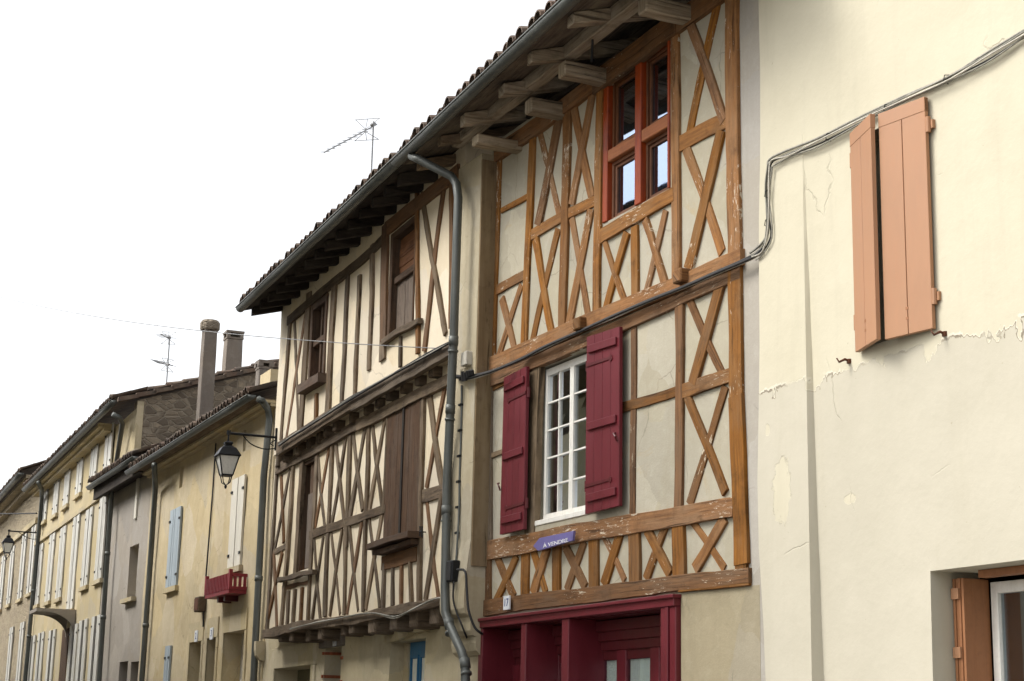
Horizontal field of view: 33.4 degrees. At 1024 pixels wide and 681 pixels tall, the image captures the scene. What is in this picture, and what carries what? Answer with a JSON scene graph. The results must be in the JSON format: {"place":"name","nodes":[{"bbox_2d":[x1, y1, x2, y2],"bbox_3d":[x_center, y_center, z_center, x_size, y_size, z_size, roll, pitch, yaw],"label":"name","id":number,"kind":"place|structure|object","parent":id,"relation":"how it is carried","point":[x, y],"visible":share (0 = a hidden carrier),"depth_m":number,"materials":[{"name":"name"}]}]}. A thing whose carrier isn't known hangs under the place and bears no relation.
{"place":"outdoors","nodes":[
{"label":"outdoors","id":0,"kind":"place"},
{"bbox_2d":[0,0,548,489],"label":"sky","id":1,"kind":"structure","parent":0,"point":[158,158],"materials":[{"name":"white"}]},
{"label":"pavement","id":2,"kind":"structure","parent":0,"visible":0},
{"bbox_2d":[0,459,46,680],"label":"terraced house","id":3,"kind":"structure","parent":2,"relation":"on","point":[16,570],"depth_m":53.89,"materials":[{"name":"paint"}]},
{"bbox_2d":[0,513,36,513],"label":"wall cable","id":4,"kind":"object","parent":3,"relation":"attached to","point":[18,513],"depth_m":52.22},
{"bbox_2d":[86,441,164,680],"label":"terraced house","id":5,"kind":"structure","parent":2,"relation":"on","point":[128,547],"depth_m":36.26,"materials":[{"name":"paint"}]},
{"bbox_2d":[21,330,278,680],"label":"terraced house","id":6,"kind":"structure","parent":2,"relation":"on","point":[66,631],"depth_m":41.53,"materials":[{"name":"beige paint"}]},
{"bbox_2d":[2,529,36,559],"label":"street lamp","id":7,"kind":"object","parent":6,"relation":"attached to","point":[8,542],"visible":1,"depth_m":49.09,"materials":[{"name":"black metal"}]},
{"bbox_2d":[58,628,69,680],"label":"door","id":8,"kind":"structure","parent":6,"relation":"in","point":[65,640],"depth_m":42.81,"materials":[{"name":"brown wood"}]},
{"bbox_2d":[150,331,175,381],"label":"roof antenna","id":9,"kind":"object","parent":6,"relation":"on","point":[167,364],"visible":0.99,"depth_m":46.06,"materials":[{"name":"grey metal"}]},
{"bbox_2d":[124,319,277,680],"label":"terraced house","id":10,"kind":"structure","parent":2,"relation":"on","point":[209,524],"depth_m":30.10,"materials":[{"name":"beige paint"}]},
{"bbox_2d":[194,630,197,641],"bbox_3d":[-5.567,5.213,30.087,0.021,0.198,0.198,7,-14,-23],"label":"house number","id":11,"kind":"object","parent":10,"relation":"attached to","point":[196,636],"visible":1,"depth_m":30.06,"materials":[{"name":"ceramic"}]},
{"bbox_2d":[194,596,206,612],"bbox_3d":[-5.469,4.627,29.915,0.150,0.260,0.320,7,-14,-23],"label":"junction box","id":12,"kind":"object","parent":10,"relation":"attached to","point":[200,604],"visible":0.94,"depth_m":29.78,"materials":[{"name":"brown metal"}]},
{"bbox_2d":[209,627,213,639],"bbox_3d":[-5.128,5.003,29.131,0.021,0.198,0.198,7,-14,-23],"label":"house number","id":13,"kind":"object","parent":10,"relation":"attached to","point":[211,633],"visible":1,"depth_m":29.10,"materials":[{"name":"ceramic"}]},
{"bbox_2d":[204,569,247,602],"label":"balcony","id":14,"kind":"structure","parent":10,"relation":"attached to","point":[220,589],"depth_m":27.82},
{"bbox_2d":[239,634,243,680],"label":"door","id":15,"kind":"structure","parent":10,"relation":"in","point":[242,645],"depth_m":28.44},
{"bbox_2d":[235,142,492,680],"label":"half timbered house","id":16,"kind":"structure","parent":2,"relation":"on","point":[362,489],"depth_m":21.37,"materials":[{"name":"beige paint"}]},
{"bbox_2d":[1,297,433,348],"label":"overhead wire","id":17,"kind":"object","parent":16,"relation":"attached to","point":[236,334],"visible":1,"depth_m":23.75,"materials":[{"name":"grey metal"}]},
{"bbox_2d":[213,428,277,488],"bbox_3d":[-3.956,1.744,25.399,0.910,0.970,0.344,7,-14,-21],"label":"street lamp","id":18,"kind":"object","parent":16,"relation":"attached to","point":[227,455],"visible":1,"depth_m":25.20,"materials":[{"name":"black metal"}]},
{"bbox_2d":[297,669,309,680],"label":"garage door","id":19,"kind":"structure","parent":16,"relation":"in","point":[303,675],"depth_m":25.28,"materials":[{"name":"brown wood"}]},
{"bbox_2d":[298,457,314,570],"bbox_3d":[-2.809,2.454,24.058,0.180,1.560,0.861,7,-14,-21],"label":"window","id":20,"kind":"structure","parent":16,"relation":"in","point":[304,548],"depth_m":24.15,"materials":[{"name":"brown wood"}]},
{"bbox_2d":[297,293,328,394],"bbox_3d":[-2.679,0.059,24.050,0.372,1.295,1.050,7,-14,-21],"label":"window","id":21,"kind":"structure","parent":16,"relation":"in","point":[319,310],"depth_m":24.10,"materials":[{"name":"brown wood"}]},
{"bbox_2d":[324,118,379,172],"bbox_3d":[-2.422,-2.871,25.221,0.400,1.492,2.192,-3,-14,18],"label":"roof antenna","id":22,"kind":"object","parent":16,"relation":"on","point":[372,125],"visible":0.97,"depth_m":25.91,"materials":[{"name":"grey metal"}]},
{"bbox_2d":[278,342,448,445],"bbox_3d":[-2.040,0.761,21.666,0.033,0.122,7.162,7,-14,-21],"label":"wall cable","id":23,"kind":"object","parent":16,"relation":"attached to","point":[416,360],"depth_m":21.14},
{"bbox_2d":[290,597,439,629],"bbox_3d":[-1.901,3.401,20.805,0.030,0.148,6.194,7,-14,-21],"label":"wall cable","id":24,"kind":"object","parent":16,"relation":"attached to","point":[391,617],"depth_m":20.01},
{"bbox_2d":[387,215,414,334],"bbox_3d":[-1.244,-0.756,20.746,0.220,1.347,0.967,7,-14,-21],"label":"window","id":25,"kind":"structure","parent":16,"relation":"in","point":[401,296],"depth_m":20.94,"materials":[{"name":"brown wood"}]},
{"bbox_2d":[409,641,425,680],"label":"door","id":26,"kind":"structure","parent":16,"relation":"in","point":[417,649],"depth_m":20.18,"materials":[{"name":"blue wood"}]},
{"bbox_2d":[419,526,425,536],"bbox_3d":[-0.993,2.143,19.145,0.080,0.138,0.130,5,-14,-16],"label":"shutter stay","id":27,"kind":"object","parent":16,"relation":"attached to","point":[421,531],"visible":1,"depth_m":19.13,"materials":[{"name":"black metal"}]},
{"bbox_2d":[390,0,765,680],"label":"half timbered house","id":28,"kind":"structure","parent":2,"relation":"on","point":[618,170],"depth_m":15.60,"materials":[{"name":"brown wood"}]},
{"bbox_2d":[446,560,459,582],"bbox_3d":[-0.609,2.385,17.631,0.107,0.220,0.150,7,-15,-25],"label":"junction box","id":29,"kind":"object","parent":28,"relation":"attached to","point":[452,572],"visible":0.97,"depth_m":17.57,"materials":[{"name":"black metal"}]},
{"bbox_2d":[454,385,462,559],"bbox_3d":[-0.560,1.428,17.918,0.052,1.961,0.106,2,-13,-5],"label":"wall cable","id":30,"kind":"object","parent":28,"relation":"attached to","point":[459,456],"depth_m":17.93,"materials":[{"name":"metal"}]},
{"bbox_2d":[460,351,471,374],"bbox_3d":[-0.491,0.256,18.082,0.080,0.265,0.190,7,-15,-25],"label":"meter box","id":31,"kind":"object","parent":28,"relation":"attached to","point":[466,358],"visible":0.87,"depth_m":18.03,"materials":[{"name":"plastic"}]},
{"bbox_2d":[452,568,482,638],"bbox_3d":[-0.409,2.668,17.355,0.274,0.700,0.450,7,-15,-25],"label":"wall cable","id":32,"kind":"object","parent":28,"relation":"attached to","point":[467,600],"depth_m":17.26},
{"bbox_2d":[503,595,510,609],"bbox_3d":[-0.051,2.590,16.847,0.021,0.136,0.136,7,-15,-25],"label":"house number","id":33,"kind":"object","parent":28,"relation":"attached to","point":[506,602],"visible":1,"depth_m":16.82,"materials":[{"name":"ceramic"}]},
{"bbox_2d":[534,531,575,550],"bbox_3d":[0.392,1.889,16.026,0.028,0.121,0.828,7,-15,-25],"label":"sale sign","id":34,"kind":"object","parent":28,"relation":"attached to","point":[544,543],"visible":1,"depth_m":16.00,"materials":[{"name":"purple plastic"}]},
{"bbox_2d":[535,354,587,525],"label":"window","id":35,"kind":"structure","parent":28,"relation":"in","point":[565,380],"depth_m":16.52,"materials":[{"name":"white paint"}]},
{"bbox_2d":[456,248,762,380],"bbox_3d":[0.723,-0.102,15.857,0.215,0.186,5.639,8,-15,-27],"label":"wall cable","id":36,"kind":"object","parent":28,"relation":"attached to","point":[467,375],"depth_m":15.54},
{"bbox_2d":[602,40,670,222],"bbox_3d":[1.204,-1.913,15.758,0.170,1.431,1.228,7,-15,-25],"label":"window","id":37,"kind":"structure","parent":28,"relation":"in","point":[637,108],"depth_m":15.74,"materials":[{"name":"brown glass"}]},
{"bbox_2d":[757,0,1023,680],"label":"rendered house","id":38,"kind":"structure","parent":2,"relation":"on","point":[890,480],"depth_m":11.79,"materials":[{"name":"paint"}]},
{"bbox_2d":[836,358,850,363],"bbox_3d":[2.384,0.145,12.246,0.116,0.042,0.035,4,-13,-10],"label":"wall hook","id":39,"kind":"object","parent":38,"relation":"attached to","point":[847,360],"depth_m":12.24,"materials":[{"name":"brown metal"}]},
{"bbox_2d":[749,29,1023,259],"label":"cable bundle","id":40,"kind":"object","parent":38,"relation":"attached to","point":[936,84],"visible":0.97,"depth_m":12.41,"materials":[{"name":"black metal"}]},
{"bbox_2d":[931,330,946,336],"bbox_3d":[2.837,-0.048,11.328,0.116,0.042,0.035,4,-13,-10],"label":"wall hook","id":41,"kind":"object","parent":38,"relation":"attached to","point":[944,333],"depth_m":11.32,"materials":[{"name":"brown metal"}]},
{"bbox_2d":[980,574,1023,680],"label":"window","id":42,"kind":"structure","parent":38,"relation":"in","point":[1006,593],"depth_m":11.07,"materials":[{"name":"white paint"}]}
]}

